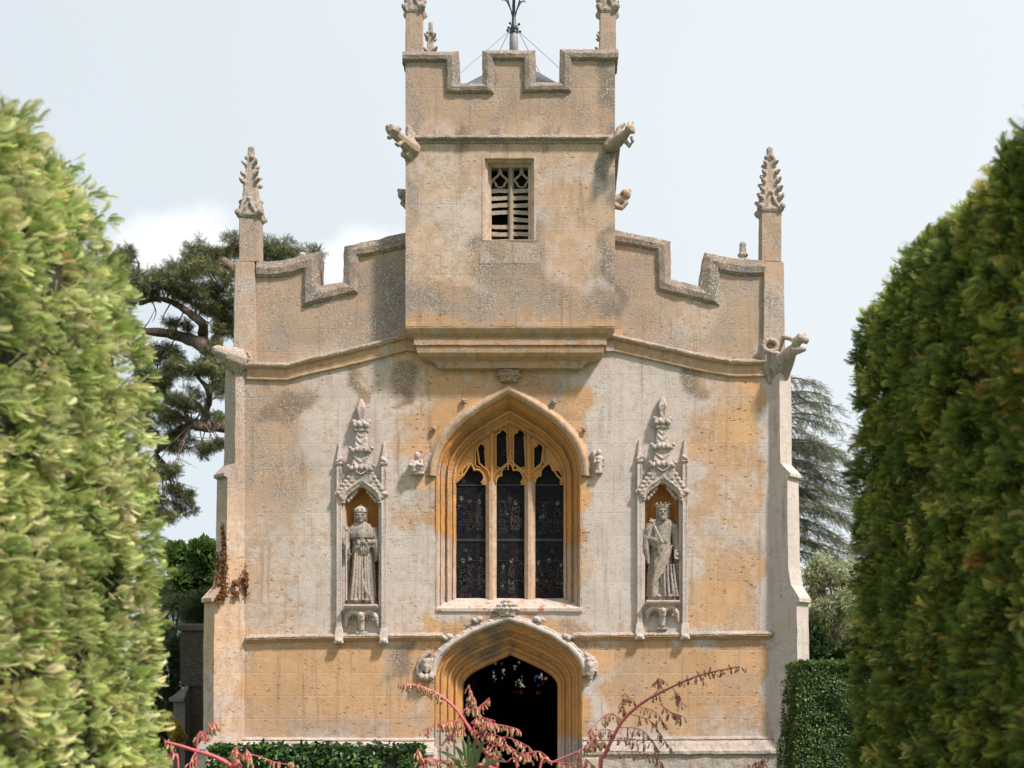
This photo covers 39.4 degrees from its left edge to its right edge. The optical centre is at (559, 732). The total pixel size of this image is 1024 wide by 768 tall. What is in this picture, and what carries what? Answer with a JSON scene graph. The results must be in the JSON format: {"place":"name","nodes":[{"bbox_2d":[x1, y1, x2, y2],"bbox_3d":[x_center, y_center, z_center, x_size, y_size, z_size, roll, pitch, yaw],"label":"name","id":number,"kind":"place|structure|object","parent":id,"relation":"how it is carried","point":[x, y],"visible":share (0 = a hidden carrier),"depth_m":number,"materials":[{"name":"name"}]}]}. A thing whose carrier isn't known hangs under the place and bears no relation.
{"place":"outdoors","nodes":[
{"label":"outdoors","id":0,"kind":"place"},
{"bbox_2d":[130,738,169,767],"bbox_3d":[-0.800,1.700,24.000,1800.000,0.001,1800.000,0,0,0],"label":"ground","id":1,"kind":"structure","parent":0,"point":[157,754],"depth_m":92.63,"materials":[{"name":"green plant"}]},
{"bbox_2d":[0,90,178,767],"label":"yew hedge","id":2,"kind":"object","parent":1,"relation":"on","point":[74,498],"visible":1,"depth_m":6.02,"materials":[{"name":"green plant"}]},
{"bbox_2d":[125,684,170,755],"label":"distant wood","id":3,"kind":"object","parent":1,"relation":"on","point":[155,737],"visible":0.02,"depth_m":100.58,"materials":[{"name":"green plant"}]},
{"bbox_2d":[128,565,207,767],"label":"dark yew tree","id":4,"kind":"object","parent":1,"relation":"on","point":[188,608],"visible":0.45,"depth_m":32.47,"materials":[{"name":"green plant"}]},
{"bbox_2d":[169,718,188,767],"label":"golden shrub","id":5,"kind":"object","parent":1,"relation":"on","point":[177,735],"visible":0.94,"depth_m":27.54,"materials":[{"name":"yellow plant"}]},
{"bbox_2d":[156,532,215,598],"bbox_3d":[-8.990,-1.595,35.754,2.364,6.702,1.804,0,0,0],"label":"broadleaf tree","id":6,"kind":"object","parent":1,"relation":"on","point":[193,561],"visible":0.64,"depth_m":35.27,"materials":[{"name":"green plant"}]},
{"bbox_2d":[94,226,328,528],"bbox_3d":[-9.335,-5.921,38.977,6.426,15.450,4.256,0,0,0],"label":"cedar tree","id":7,"kind":"object","parent":1,"relation":"on","point":[201,261],"visible":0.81,"depth_m":38.51,"materials":[{"name":"green plant"}]},
{"bbox_2d":[161,722,298,767],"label":"flowering agave","id":8,"kind":"object","parent":1,"relation":"on","point":[213,728],"visible":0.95,"depth_m":9.99,"materials":[{"name":"pink plant"}]},
{"bbox_2d":[205,738,427,767],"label":"hedge","id":9,"kind":"object","parent":1,"relation":"on","point":[325,754],"visible":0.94,"depth_m":22.42,"materials":[{"name":"green plant"}]},
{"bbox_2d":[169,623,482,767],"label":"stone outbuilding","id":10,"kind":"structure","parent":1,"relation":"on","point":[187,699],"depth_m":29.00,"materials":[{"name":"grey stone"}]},
{"bbox_2d":[197,0,810,767],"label":"chapel","id":11,"kind":"structure","parent":1,"relation":"on","point":[511,386],"depth_m":24.00,"materials":[{"name":"stone"}]},
{"bbox_2d":[209,552,219,593],"bbox_3d":[-5.742,-2.603,23.782,0.259,0.846,0.345,0,0,-29],"label":"withered creeper","id":12,"kind":"object","parent":11,"relation":"attached to","point":[217,559],"visible":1,"depth_m":23.89,"materials":[{"name":"brown plant"}]},
{"bbox_2d":[213,523,229,603],"bbox_3d":[-5.614,-2.807,23.709,0.305,1.394,0.508,0,0,0],"label":"withered creeper","id":13,"kind":"object","parent":11,"relation":"attached to","point":[222,595],"visible":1,"depth_m":23.73,"materials":[{"name":"brown plant"}]},
{"bbox_2d":[231,564,249,597],"bbox_3d":[-5.335,-2.554,23.863,0.141,0.652,0.373,0,0,45],"label":"withered creeper","id":14,"kind":"object","parent":11,"relation":"attached to","point":[235,583],"visible":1,"depth_m":23.91,"materials":[{"name":"brown plant"}]},
{"bbox_2d":[342,504,378,604],"bbox_3d":[-3.340,-2.992,24.083,0.668,1.718,0.434,0,0,0],"label":"crowned statue","id":15,"kind":"object","parent":11,"relation":"on","point":[360,545],"visible":0.99,"depth_m":23.97,"materials":[{"name":"stone"}]},
{"bbox_2d":[408,368,604,613],"bbox_3d":[-0.887,-4.066,24.206,3.305,4.160,0.836,0,0,0],"label":"window","id":16,"kind":"structure","parent":11,"relation":"in","point":[508,469],"depth_m":24.43,"materials":[{"name":"stone"}]},
{"bbox_2d":[416,599,598,767],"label":"doorway","id":17,"kind":"structure","parent":11,"relation":"in","point":[483,644],"depth_m":24.15,"materials":[{"name":"stone"}]},
{"bbox_2d":[491,656,557,715],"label":"east window","id":18,"kind":"structure","parent":11,"relation":"in","point":[518,687],"depth_m":43.75,"materials":[{"name":"glass"}]},
{"bbox_2d":[643,502,679,600],"bbox_3d":[1.722,-3.031,24.086,0.674,1.657,0.441,0,0,0],"label":"crowned statue","id":19,"kind":"object","parent":11,"relation":"in","point":[661,550],"visible":0.99,"depth_m":23.98,"materials":[{"name":"stone"}]},
{"bbox_2d":[776,657,877,767],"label":"box hedge","id":20,"kind":"object","parent":1,"relation":"on","point":[818,729],"visible":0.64,"depth_m":20.52,"materials":[{"name":"green plant"}]},
{"bbox_2d":[791,375,865,570],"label":"weeping cedar tree","id":21,"kind":"object","parent":1,"relation":"on","point":[818,449],"visible":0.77,"depth_m":40.74,"materials":[{"name":"green plant"}]},
{"bbox_2d":[801,549,864,663],"bbox_3d":[6.837,-1.351,34.965,2.226,6.214,2.261,0,0,0],"label":"silvery tree","id":22,"kind":"object","parent":1,"relation":"on","point":[830,611],"visible":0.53,"depth_m":34.58,"materials":[{"name":"green plant"}]},
{"bbox_2d":[808,615,859,660],"bbox_3d":[5.720,-0.347,29.799,1.666,4.206,1.544,0,0,0],"label":"laurel shrub","id":23,"kind":"object","parent":1,"relation":"on","point":[820,645],"visible":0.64,"depth_m":29.66,"materials":[{"name":"green plant"}]},
{"bbox_2d":[835,104,1023,767],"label":"yew hedge","id":24,"kind":"object","parent":1,"relation":"on","point":[937,617],"visible":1,"depth_m":7.92,"materials":[{"name":"green plant"}]},
{"bbox_2d":[398,682,609,767],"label":"flowering agave","id":25,"kind":"object","parent":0,"point":[469,756],"visible":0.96,"depth_m":11.49,"materials":[{"name":"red plant"}]},
{"bbox_2d":[0,0,1023,690],"label":"sky","id":26,"kind":"structure","parent":0,"point":[877,117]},
{"bbox_2d":[584,664,746,767],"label":"flowering agave","id":27,"kind":"object","parent":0,"point":[619,721],"visible":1,"depth_m":11.10,"materials":[{"name":"pink plant"}]},
{"bbox_2d":[747,757,768,767],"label":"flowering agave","id":28,"kind":"object","parent":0,"point":[761,763],"visible":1,"depth_m":11.49,"materials":[{"name":"pink plant"}]}
]}

